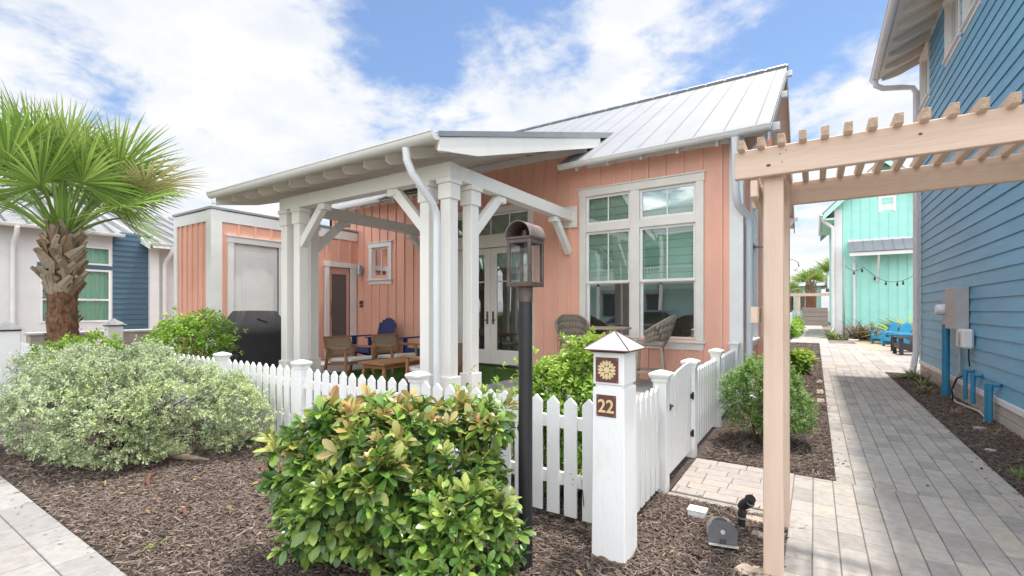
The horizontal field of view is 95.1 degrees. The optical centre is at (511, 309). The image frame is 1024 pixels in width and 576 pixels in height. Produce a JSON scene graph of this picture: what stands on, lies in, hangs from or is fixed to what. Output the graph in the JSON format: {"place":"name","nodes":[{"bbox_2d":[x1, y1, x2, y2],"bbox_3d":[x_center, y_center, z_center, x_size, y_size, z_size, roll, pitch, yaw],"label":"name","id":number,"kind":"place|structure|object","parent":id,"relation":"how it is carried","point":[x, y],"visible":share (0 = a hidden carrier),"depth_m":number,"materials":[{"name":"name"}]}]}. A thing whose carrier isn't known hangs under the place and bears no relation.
{"place":"outdoors","nodes":[
{"label":"outdoors","id":0,"kind":"place"},
{"bbox_2d":[0,476,126,575],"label":"front walkway","id":1,"kind":"structure","parent":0,"point":[27,548],"depth_m":2.94,"materials":[{"name":"concrete"}]},
{"bbox_2d":[172,200,357,358],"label":"storage shed","id":2,"kind":"structure","parent":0,"point":[227,261],"depth_m":10.32,"materials":[{"name":"pink paint"}]},
{"bbox_2d":[234,244,277,311],"bbox_3d":[-5.697,-0.087,10.411,0.056,2.655,0.990,0,0,33],"label":"door","id":3,"kind":"structure","parent":2,"relation":"in","point":[255,267],"depth_m":10.38,"materials":[{"name":"white paint"}]},
{"bbox_2d":[330,267,348,357],"bbox_3d":[-4.489,0.075,12.196,0.102,2.330,0.640,0,0,33],"label":"screen door","id":4,"kind":"structure","parent":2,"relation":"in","point":[339,277],"depth_m":12.23,"materials":[{"name":"brown wood"}]},
{"bbox_2d":[256,358,652,444],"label":"patio","id":5,"kind":"structure","parent":0,"point":[643,385],"depth_m":7.81,"materials":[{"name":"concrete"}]},
{"bbox_2d":[218,311,280,371],"bbox_3d":[-5.253,0.632,9.584,0.692,1.225,1.288,0,0,33],"label":"covered grill","id":6,"kind":"object","parent":5,"relation":"on","point":[260,341],"visible":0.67,"depth_m":9.32,"materials":[{"name":"black fabric"}]},
{"bbox_2d":[350,318,397,357],"bbox_3d":[-3.287,0.723,11.347,0.902,1.054,1.023,0,0,39],"label":"adirondack chair","id":7,"kind":"object","parent":5,"relation":"on","point":[387,325],"visible":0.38,"depth_m":11.39,"materials":[{"name":"blue plastic"}]},
{"bbox_2d":[206,129,613,398],"bbox_3d":[-1.537,-1.292,9.126,5.256,5.083,5.794,0,0,33],"label":"porch","id":8,"kind":"object","parent":5,"relation":"on","point":[431,166],"visible":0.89,"depth_m":6.68,"materials":[{"name":"white paint"}]},
{"bbox_2d":[313,365,517,393],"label":"artificial turf","id":9,"kind":"structure","parent":5,"relation":"on","point":[397,374],"depth_m":8.88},
{"bbox_2d":[323,335,376,377],"bbox_3d":[-3.058,0.873,8.796,0.790,0.740,0.675,0,0,35],"label":"lounge chair","id":10,"kind":"object","parent":9,"relation":"on","point":[341,345],"visible":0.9,"depth_m":8.81,"materials":[{"name":"brown wood"}]},
{"bbox_2d":[358,357,419,380],"bbox_3d":[-1.921,1.039,7.798,0.595,0.408,1.100,0,0,33],"label":"coffee table","id":11,"kind":"object","parent":9,"relation":"on","point":[390,363],"visible":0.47,"depth_m":7.49,"materials":[{"name":"brown wood"}]},
{"bbox_2d":[371,333,419,373],"bbox_3d":[-2.358,0.873,9.416,0.790,0.740,0.675,0,0,39],"label":"lounge chair","id":12,"kind":"object","parent":9,"relation":"on","point":[385,343],"visible":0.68,"depth_m":9.49,"materials":[{"name":"brown wood"}]},
{"bbox_2d":[398,319,440,355],"bbox_3d":[-1.863,0.711,10.461,0.902,1.054,1.023,0,0,29],"label":"adirondack chair","id":13,"kind":"object","parent":9,"relation":"on","point":[406,349],"visible":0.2,"depth_m":10.22,"materials":[{"name":"blue plastic"}]},
{"bbox_2d":[401,343,462,390],"bbox_3d":[-1.162,0.873,7.128,0.790,0.740,0.675,0,0,35],"label":"lounge chair","id":14,"kind":"object","parent":9,"relation":"on","point":[408,369],"visible":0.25,"depth_m":7.05,"materials":[{"name":"brown wood"}]},
{"bbox_2d":[330,64,797,402],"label":"pink house","id":15,"kind":"structure","parent":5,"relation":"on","point":[670,220],"depth_m":9.13,"materials":[{"name":"paint"}]},
{"bbox_2d":[367,240,392,284],"bbox_3d":[-3.414,-1.210,12.185,0.930,1.100,0.160,0,0,33],"label":"window","id":16,"kind":"structure","parent":15,"relation":"in","point":[382,264],"depth_m":12.19,"materials":[{"name":"white paint"}]},
{"bbox_2d":[458,248,490,363],"bbox_3d":[-0.879,-0.080,10.569,0.962,2.540,0.165,0,0,33],"label":"door","id":17,"kind":"structure","parent":15,"relation":"in","point":[484,254],"depth_m":10.39,"materials":[{"name":"beige paint"}]},
{"bbox_2d":[458,209,527,238],"bbox_3d":[-0.439,-1.860,10.338,1.960,0.480,0.115,0,0,33],"label":"transom window","id":18,"kind":"structure","parent":15,"relation":"in","point":[497,225],"depth_m":10.25,"materials":[{"name":"white paint"}]},
{"bbox_2d":[491,246,526,365],"bbox_3d":[-0.058,-0.080,10.037,0.982,2.540,0.165,0,0,33],"label":"door","id":19,"kind":"structure","parent":15,"relation":"in","point":[498,255],"depth_m":10.21,"materials":[{"name":"beige paint"}]},
{"bbox_2d":[577,170,705,350],"bbox_3d":[2.293,-0.820,8.514,2.340,3.020,0.205,0,0,33],"label":"window","id":20,"kind":"structure","parent":15,"relation":"in","point":[636,233],"depth_m":8.47,"materials":[{"name":"beige paint"}]},
{"bbox_2d":[750,197,759,345],"bbox_3d":[4.612,-0.765,9.017,0.205,2.910,1.120,0,0,33],"label":"window","id":21,"kind":"structure","parent":15,"relation":"in","point":[754,212],"depth_m":9.33,"materials":[{"name":"white paint"}]},
{"bbox_2d":[762,218,762,340],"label":"window","id":22,"kind":"structure","parent":15,"relation":"in","point":[762,218],"depth_m":10.39,"materials":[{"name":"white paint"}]},
{"bbox_2d":[555,314,590,373],"bbox_3d":[1.118,0.671,8.710,0.658,1.162,0.664,0,0,-2],"label":"bar chair","id":23,"kind":"object","parent":5,"relation":"on","point":[573,324],"visible":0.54,"depth_m":8.88,"materials":[{"name":"brown wicker"}]},
{"bbox_2d":[587,326,631,333],"bbox_3d":[1.680,0.775,8.110,0.760,0.950,0.760,0,0,33],"label":"bar table","id":24,"kind":"object","parent":5,"relation":"on","point":[608,328],"visible":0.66,"depth_m":7.84,"materials":[{"name":"brown wood"}]},
{"bbox_2d":[633,315,676,384],"bbox_3d":[2.361,0.671,7.689,0.664,1.162,0.658,0,0,21],"label":"bar chair","id":25,"kind":"object","parent":5,"relation":"on","point":[658,334],"visible":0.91,"depth_m":7.46,"materials":[{"name":"grey wicker"}]},
{"bbox_2d":[0,0,918,310],"label":"sky","id":26,"kind":"structure","parent":0,"point":[249,89],"materials":[{"name":"blue"}]},
{"bbox_2d":[269,399,680,493],"bbox_3d":[-2.049,1.509,6.236,8.180,0.033,0.560,0,0,33],"label":"mulch bed","id":27,"kind":"object","parent":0,"point":[674,480],"visible":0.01,"depth_m":4.24,"materials":[{"name":"brown wood"}]},
{"bbox_2d":[636,370,673,512],"bbox_3d":[1.003,1.012,3.535,0.170,1.016,1.065,0,0,33],"label":"picket fence","id":28,"kind":"object","parent":27,"relation":"on","point":[653,436],"visible":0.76,"depth_m":3.68,"materials":[{"name":"paint"}]},
{"bbox_2d":[670,361,693,472],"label":"picket gate","id":29,"kind":"structure","parent":28,"relation":"attached to","point":[681,397],"depth_m":4.39,"materials":[{"name":"paint"}]},
{"bbox_2d":[0,343,1023,575],"bbox_3d":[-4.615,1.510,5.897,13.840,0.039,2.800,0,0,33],"label":"mulch bed","id":30,"kind":"object","parent":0,"point":[566,519],"visible":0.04,"depth_m":3.40,"materials":[{"name":"brown wood"}]},
{"bbox_2d":[0,321,23,406],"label":"number post","id":31,"kind":"object","parent":30,"relation":"on","point":[10,336],"visible":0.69,"depth_m":7.12,"materials":[{"name":"paint"}]},
{"bbox_2d":[21,342,44,391],"bbox_3d":[-8.637,1.025,8.371,2.400,0.850,0.058,0,0,33],"label":"picket fence","id":32,"kind":"object","parent":30,"relation":"on","point":[24,348],"visible":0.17,"depth_m":8.36,"materials":[{"name":"paint"}]},
{"bbox_2d":[16,328,139,409],"bbox_3d":[-6.494,0.905,7.042,2.004,1.269,1.034,0,0,20],"label":"bright shrub","id":33,"kind":"object","parent":30,"relation":"on","point":[65,340],"visible":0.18,"depth_m":6.89,"materials":[{"name":"green plant"}]},
{"bbox_2d":[24,328,173,349],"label":"wall","id":34,"kind":"structure","parent":30,"relation":"on","point":[38,337],"depth_m":10.58,"materials":[{"name":"white paint"},{"name":"wood"}]},
{"bbox_2d":[0,81,206,402],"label":"palm tree","id":35,"kind":"object","parent":30,"relation":"on","point":[42,155],"visible":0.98,"depth_m":7.56,"materials":[{"name":"green plant"}]},
{"bbox_2d":[101,318,126,377],"bbox_3d":[-7.916,0.845,9.299,0.340,1.350,0.340,0,0,33],"label":"number post","id":36,"kind":"object","parent":30,"relation":"on","point":[113,325],"visible":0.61,"depth_m":9.23,"materials":[{"name":"paint"}]},
{"bbox_2d":[0,335,285,470],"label":"sage shrub","id":37,"kind":"object","parent":30,"relation":"on","point":[89,366],"visible":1,"depth_m":4.66,"materials":[{"name":"green plant"}]},
{"bbox_2d":[145,471,156,488],"bbox_3d":[-3.129,1.471,4.039,0.064,0.048,0.425,0,0,-31],"label":"bark strip","id":38,"kind":"object","parent":30,"relation":"on","point":[148,479],"visible":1,"depth_m":4.02,"materials":[{"name":"brown wood"}]},
{"bbox_2d":[166,453,210,460],"bbox_3d":[-3.219,1.456,4.630,0.495,0.072,0.067,0,0,11],"label":"bark strip","id":39,"kind":"object","parent":30,"relation":"on","point":[182,456],"visible":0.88,"depth_m":4.61,"materials":[{"name":"brown wood"}]},
{"bbox_2d":[141,306,247,360],"bbox_3d":[-5.243,0.728,7.614,1.860,1.618,1.234,0,0,33],"label":"bright shrub","id":40,"kind":"object","parent":30,"relation":"on","point":[185,328],"visible":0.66,"depth_m":7.39,"materials":[{"name":"green plant"}]},
{"bbox_2d":[122,346,592,522],"bbox_3d":[-2.875,1.027,5.402,8.500,0.986,0.160,0,0,33],"label":"picket fence","id":41,"kind":"object","parent":30,"relation":"on","point":[301,383],"visible":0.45,"depth_m":3.56,"materials":[{"name":"paint"}]},
{"bbox_2d":[251,383,534,575],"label":"photinia shrub","id":42,"kind":"object","parent":30,"relation":"on","point":[348,472],"visible":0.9,"depth_m":2.52,"materials":[{"name":"green plant"}]},
{"bbox_2d":[378,472,535,575],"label":"photinia shrub","id":43,"kind":"object","parent":30,"relation":"on","point":[434,553],"visible":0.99,"depth_m":2.26,"materials":[{"name":"green plant"}]},
{"bbox_2d":[444,362,546,482],"bbox_3d":[-0.060,1.006,4.132,1.207,1.054,0.602,0,0,44],"label":"bright shrub","id":44,"kind":"object","parent":30,"relation":"on","point":[484,388],"visible":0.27,"depth_m":4.13,"materials":[{"name":"green plant"}]},
{"bbox_2d":[505,220,545,571],"bbox_3d":[0.078,0.523,2.714,0.170,2.053,0.182,0,0,33],"label":"lamp post","id":45,"kind":"object","parent":30,"relation":"on","point":[525,236],"visible":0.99,"depth_m":2.68,"materials":[{"name":"black metal"}]},
{"bbox_2d":[513,325,611,497],"bbox_3d":[0.487,0.832,3.941,1.134,1.407,0.974,0,0,33],"label":"bright shrub","id":46,"kind":"object","parent":30,"relation":"on","point":[551,373],"visible":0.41,"depth_m":3.76,"materials":[{"name":"green plant"}]},
{"bbox_2d":[104,388,1023,575],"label":"fallen leaves","id":47,"kind":"object","parent":30,"relation":"on","point":[577,570],"visible":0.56,"depth_m":3.49,"materials":[{"name":"brown plant"}]},
{"bbox_2d":[563,446,586,527],"bbox_3d":[0.472,1.245,3.322,0.187,0.572,0.224,0,0,33],"label":"bright shrub","id":48,"kind":"object","parent":30,"relation":"on","point":[579,462],"visible":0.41,"depth_m":3.30,"materials":[{"name":"green plant"}]},
{"bbox_2d":[581,330,646,569],"bbox_3d":[0.627,0.828,2.858,0.298,1.405,0.323,0,0,33],"label":"number post","id":49,"kind":"object","parent":30,"relation":"on","point":[614,496],"visible":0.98,"depth_m":2.77,"materials":[{"name":"paint"}]},
{"bbox_2d":[687,504,707,520],"bbox_3d":[1.344,1.479,3.389,0.130,0.082,0.100,0,0,33],"label":"junction box","id":50,"kind":"object","parent":30,"relation":"on","point":[697,511],"visible":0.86,"depth_m":3.36,"materials":[{"name":"white paint"}]},
{"bbox_2d":[707,516,738,548],"bbox_3d":[1.342,1.421,2.990,0.170,0.166,0.224,0,0,19],"label":"floodlight","id":51,"kind":"object","parent":30,"relation":"on","point":[721,531],"visible":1,"depth_m":2.95,"materials":[{"name":"grey paint"}]},
{"bbox_2d":[737,494,755,527],"bbox_3d":[1.593,1.388,3.185,0.072,0.284,0.133,0,0,-21],"label":"spotlight","id":52,"kind":"object","parent":30,"relation":"on","point":[748,501],"visible":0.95,"depth_m":3.18,"materials":[{"name":"metal"}]},
{"bbox_2d":[734,563,774,575],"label":"flat stone","id":53,"kind":"object","parent":30,"relation":"on","point":[748,568],"visible":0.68,"depth_m":2.67,"materials":[{"name":"beige stone"}]},
{"bbox_2d":[746,515,762,524],"bbox_3d":[1.718,1.499,3.320,0.178,0.042,0.107,0,0,33],"label":"flat stone","id":54,"kind":"object","parent":30,"relation":"on","point":[757,518],"visible":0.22,"depth_m":3.31,"materials":[{"name":"beige stone"}]},
{"bbox_2d":[670,404,739,475],"bbox_3d":[2.500,1.511,5.982,0.330,0.031,3.960,0,0,33],"label":"mulch bed","id":55,"kind":"object","parent":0,"point":[683,466],"visible":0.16,"depth_m":5.16,"materials":[{"name":"brown wood"}]},
{"bbox_2d":[680,341,740,457],"bbox_3d":[2.703,1.012,6.158,0.170,1.016,3.325,0,0,33],"label":"picket fence","id":56,"kind":"object","parent":55,"relation":"on","point":[706,412],"visible":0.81,"depth_m":5.54,"materials":[{"name":"paint"}]},
{"bbox_2d":[671,458,794,510],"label":"gate path","id":57,"kind":"structure","parent":0,"point":[707,479],"depth_m":4.02,"materials":[{"name":"concrete"}]},
{"bbox_2d":[700,344,834,481],"bbox_3d":[7.521,1.510,12.381,1.140,0.039,19.040,0,0,33],"label":"mulch bed","id":58,"kind":"object","parent":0,"point":[794,454],"visible":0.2,"depth_m":5.13,"materials":[{"name":"brown wood"}]},
{"bbox_2d":[713,350,820,446],"bbox_3d":[2.874,0.999,5.316,1.089,1.081,1.030,0,0,-2],"label":"round shrub","id":59,"kind":"object","parent":58,"relation":"on","point":[750,367],"visible":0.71,"depth_m":5.13,"materials":[{"name":"green plant"}]},
{"bbox_2d":[790,348,812,374],"bbox_3d":[6.675,1.250,11.043,0.746,0.694,0.826,0,0,33],"label":"leafy plant","id":60,"kind":"object","parent":58,"relation":"on","point":[800,360],"visible":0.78,"depth_m":10.82,"materials":[{"name":"green plant"}]},
{"bbox_2d":[793,347,817,363],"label":"leafy plant","id":61,"kind":"object","parent":58,"relation":"on","point":[810,353],"visible":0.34,"depth_m":13.00,"materials":[{"name":"green plant"}]},
{"bbox_2d":[669,311,880,556],"bbox_3d":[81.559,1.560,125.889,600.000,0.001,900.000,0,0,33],"label":"ground","id":62,"kind":"structure","parent":0,"point":[844,340],"depth_m":23.63,"materials":[{"name":"soil"}]},
{"bbox_2d":[0,184,173,342],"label":"neighbour house","id":63,"kind":"structure","parent":62,"relation":"on","point":[129,279],"depth_m":13.41,"materials":[{"name":"white paint"}]},
{"bbox_2d":[40,269,110,322],"bbox_3d":[-11.992,-0.385,12.875,0.190,1.470,1.470,0,0,33],"label":"window","id":64,"kind":"structure","parent":63,"relation":"in","point":[96,295],"depth_m":13.24,"materials":[{"name":"white paint"}]},
{"bbox_2d":[84,246,110,265],"bbox_3d":[-11.992,-1.510,12.875,0.190,0.520,1.470,0,0,33],"label":"window","id":65,"kind":"structure","parent":63,"relation":"in","point":[101,256],"depth_m":13.32,"materials":[{"name":"white paint"}]},
{"bbox_2d":[667,492,762,514],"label":"path kerb","id":66,"kind":"structure","parent":62,"relation":"on","point":[722,504],"depth_m":3.63,"materials":[{"name":"concrete"}]},
{"bbox_2d":[790,280,804,311],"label":"palm tree","id":67,"kind":"object","parent":62,"relation":"on","point":[794,288],"visible":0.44,"depth_m":52.90,"materials":[{"name":"green plant"}]},
{"bbox_2d":[790,316,805,337],"bbox_3d":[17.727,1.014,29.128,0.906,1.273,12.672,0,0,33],"label":"leafy plant","id":68,"kind":"object","parent":62,"relation":"on","point":[797,326],"visible":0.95,"depth_m":25.53,"materials":[{"name":"green plant"}]},
{"bbox_2d":[790,261,825,317],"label":"house","id":69,"kind":"structure","parent":62,"relation":"on","point":[803,266],"depth_m":56.53,"materials":[{"name":"green paint"}]},
{"bbox_2d":[799,296,805,310],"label":"window","id":70,"kind":"structure","parent":69,"relation":"in","point":[802,300],"depth_m":56.10,"materials":[{"name":"white paint"}]},
{"bbox_2d":[790,293,828,311],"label":"garden arbor","id":71,"kind":"object","parent":62,"relation":"on","point":[797,295],"visible":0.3,"depth_m":43.29,"materials":[{"name":"beige paint"}]},
{"bbox_2d":[790,267,828,307],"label":"palm tree","id":72,"kind":"object","parent":62,"relation":"on","point":[807,278],"visible":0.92,"depth_m":46.84,"materials":[{"name":"green plant"}]},
{"bbox_2d":[809,256,830,324],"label":"palm tree","id":73,"kind":"object","parent":62,"relation":"on","point":[825,266],"visible":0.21,"depth_m":48.03,"materials":[{"name":"green plant"}]},
{"bbox_2d":[818,160,912,336],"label":"mint house","id":74,"kind":"structure","parent":62,"relation":"on","point":[873,236],"depth_m":25.43,"materials":[{"name":"paint"}]},
{"bbox_2d":[843,258,911,335],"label":"string lights","id":75,"kind":"object","parent":74,"relation":"attached to","point":[897,284],"visible":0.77,"depth_m":25.34,"materials":[{"name":"black plastic"},{"name":"glass"}]},
{"bbox_2d":[878,195,896,211],"bbox_3d":[20.138,-5.675,25.124,0.810,0.850,0.200,0,0,33],"label":"window","id":76,"kind":"structure","parent":74,"relation":"in","point":[889,206],"depth_m":25.15,"materials":[{"name":"white paint"}]},
{"bbox_2d":[869,0,1023,438],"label":"blue house","id":77,"kind":"structure","parent":62,"relation":"on","point":[967,54],"depth_m":7.39,"materials":[{"name":"paint"}]},
{"bbox_2d":[918,40,930,109],"bbox_3d":[9.134,-5.100,10.269,0.205,1.200,0.940,0,0,33],"label":"window","id":78,"kind":"structure","parent":77,"relation":"in","point":[924,60],"depth_m":10.42,"materials":[{"name":"white paint"}]},
{"bbox_2d":[941,324,950,396],"bbox_3d":[7.557,0.905,8.151,0.128,1.290,0.128,0,0,33],"label":"conduit riser","id":79,"kind":"object","parent":77,"relation":"attached to","point":[946,387],"visible":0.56,"depth_m":8.11,"materials":[{"name":"blue paint"}]},
{"bbox_2d":[941,0,961,66],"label":"window","id":80,"kind":"structure","parent":77,"relation":"in","point":[952,8],"depth_m":8.49,"materials":[{"name":"white paint"}]},
{"bbox_2d":[935,287,968,329],"bbox_3d":[7.359,-0.020,7.869,0.265,0.680,1.090,0,0,33],"label":"electric meter","id":81,"kind":"object","parent":77,"relation":"attached to","point":[953,309],"visible":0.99,"depth_m":7.43,"materials":[{"name":"grey metal"}]},
{"bbox_2d":[956,329,973,348],"bbox_3d":[7.025,0.450,7.269,0.152,0.300,0.400,0,0,33],"label":"utility box","id":82,"kind":"object","parent":77,"relation":"attached to","point":[964,338],"visible":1,"depth_m":7.12,"materials":[{"name":"white paint"}]},
{"bbox_2d":[951,347,983,421],"bbox_3d":[6.883,0.903,7.056,0.155,1.229,1.939,0,0,33],"label":"grey conduit","id":83,"kind":"object","parent":77,"relation":"attached to","point":[958,375],"visible":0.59,"depth_m":7.70,"materials":[{"name":"plastic"}]},
{"bbox_2d":[962,369,974,399],"bbox_3d":[7.001,1.146,7.168,0.075,0.468,0.151,0,0,-27],"label":"pipe","id":84,"kind":"object","parent":77,"relation":"attached to","point":[965,382],"depth_m":7.18,"materials":[{"name":"blue metal"}]},
{"bbox_2d":[959,0,981,33],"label":"window","id":85,"kind":"structure","parent":77,"relation":"in","point":[969,8],"depth_m":7.44,"materials":[{"name":"white paint"}]},
{"bbox_2d":[970,374,983,403],"bbox_3d":[6.772,1.156,6.816,0.075,0.448,0.151,0,0,-27],"label":"pipe","id":86,"kind":"object","parent":77,"relation":"attached to","point":[973,388],"depth_m":6.83,"materials":[{"name":"blue metal"}]},
{"bbox_2d":[984,383,1002,422],"bbox_3d":[6.331,1.256,6.177,0.099,0.588,0.202,0,0,-3],"label":"pipe","id":87,"kind":"object","parent":77,"relation":"attached to","point":[988,401],"depth_m":6.17,"materials":[{"name":"blue metal"}]},
{"bbox_2d":[790,325,828,343],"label":"back path","id":88,"kind":"structure","parent":0,"point":[810,331],"depth_m":25.86,"materials":[{"name":"concrete"}]},
{"bbox_2d":[802,308,827,325],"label":"wooden planter","id":89,"kind":"object","parent":88,"relation":"on","point":[814,316],"visible":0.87,"depth_m":43.92,"materials":[{"name":"wood"}]},
{"bbox_2d":[819,326,848,338],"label":"ornamental grass","id":90,"kind":"object","parent":88,"relation":"on","point":[831,335],"depth_m":24.21,"materials":[{"name":"green plant"}]},
{"bbox_2d":[837,319,881,340],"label":"ornamental grass","id":91,"kind":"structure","parent":88,"relation":"on","point":[858,335],"depth_m":23.82,"materials":[{"name":"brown plant"}]},
{"bbox_2d":[819,343,919,373],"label":"courtyard paving","id":92,"kind":"structure","parent":0,"point":[847,356],"depth_m":13.95,"materials":[{"name":"beige stone"}]},
{"bbox_2d":[850,312,912,343],"bbox_3d":[17.539,0.681,20.446,4.281,1.637,4.639,0,0,43],"label":"variegated plant","id":93,"kind":"object","parent":92,"relation":"on","point":[899,322],"visible":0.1,"depth_m":20.98,"materials":[{"name":"green plant"}]},
{"bbox_2d":[855,342,909,351],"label":"courtyard sand","id":94,"kind":"structure","parent":92,"relation":"on","point":[870,346],"depth_m":18.80,"materials":[{"name":"beige sand"}]},
{"bbox_2d":[869,322,898,344],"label":"adirondack chair","id":95,"kind":"object","parent":94,"relation":"on","point":[894,326],"visible":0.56,"depth_m":20.14,"materials":[{"name":"blue plastic"}]},
{"bbox_2d":[880,323,911,345],"bbox_3d":[15.452,1.001,18.713,0.930,0.958,0.820,0,0,5],"label":"adirondack chair","id":96,"kind":"object","parent":94,"relation":"on","point":[905,328],"visible":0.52,"depth_m":18.79,"materials":[{"name":"teal plastic"}]},
{"bbox_2d":[888,334,912,350],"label":"adirondack chair","id":97,"kind":"object","parent":92,"relation":"on","point":[910,343],"visible":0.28,"depth_m":16.68,"materials":[{"name":"plastic"}]},
{"bbox_2d":[890,336,912,354],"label":"adirondack chair","id":98,"kind":"object","parent":92,"relation":"on","point":[901,346],"visible":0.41,"depth_m":15.28,"materials":[{"name":"grey plastic"}]},
{"bbox_2d":[784,475,1023,575],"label":"side walkway","id":99,"kind":"structure","parent":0,"point":[970,545],"depth_m":3.08,"materials":[{"name":"concrete"}]},
{"bbox_2d":[735,91,1023,575],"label":"pergola","id":100,"kind":"object","parent":99,"relation":"on","point":[775,195],"visible":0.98,"depth_m":2.60,"materials":[{"name":"beige paint"}]},
{"bbox_2d":[823,369,1023,511],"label":"side walkway","id":101,"kind":"structure","parent":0,"point":[965,477],"depth_m":5.01,"materials":[{"name":"concrete"}]},
{"bbox_2d":[886,373,1023,496],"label":"mulch bed","id":102,"kind":"object","parent":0,"point":[988,463],"visible":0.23,"depth_m":5.44,"materials":[{"name":"brown wood"}]},
{"bbox_2d":[893,366,928,379],"bbox_3d":[8.654,1.362,10.077,0.752,0.276,0.851,0,0,-29],"label":"liriope","id":103,"kind":"object","parent":102,"relation":"on","point":[914,375],"visible":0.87,"depth_m":10.10,"materials":[{"name":"green plant"}]},
{"bbox_2d":[904,374,939,385],"bbox_3d":[8.100,1.369,9.263,0.624,0.262,0.675,0,0,-21],"label":"liriope","id":104,"kind":"object","parent":102,"relation":"on","point":[920,383],"visible":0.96,"depth_m":9.24,"materials":[{"name":"green plant"}]},
{"bbox_2d":[951,349,970,402],"bbox_3d":[7.101,1.060,7.407,0.047,0.926,0.399,0,0,10],"label":"black cable","id":105,"kind":"object","parent":102,"relation":"on","point":[952,388],"visible":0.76,"depth_m":7.49,"materials":[{"name":"black rubber"}]},
{"bbox_2d":[1003,466,1023,480],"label":"grass tuft","id":106,"kind":"object","parent":102,"relation":"on","point":[1019,473],"visible":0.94,"depth_m":4.19,"materials":[{"name":"green plant"}]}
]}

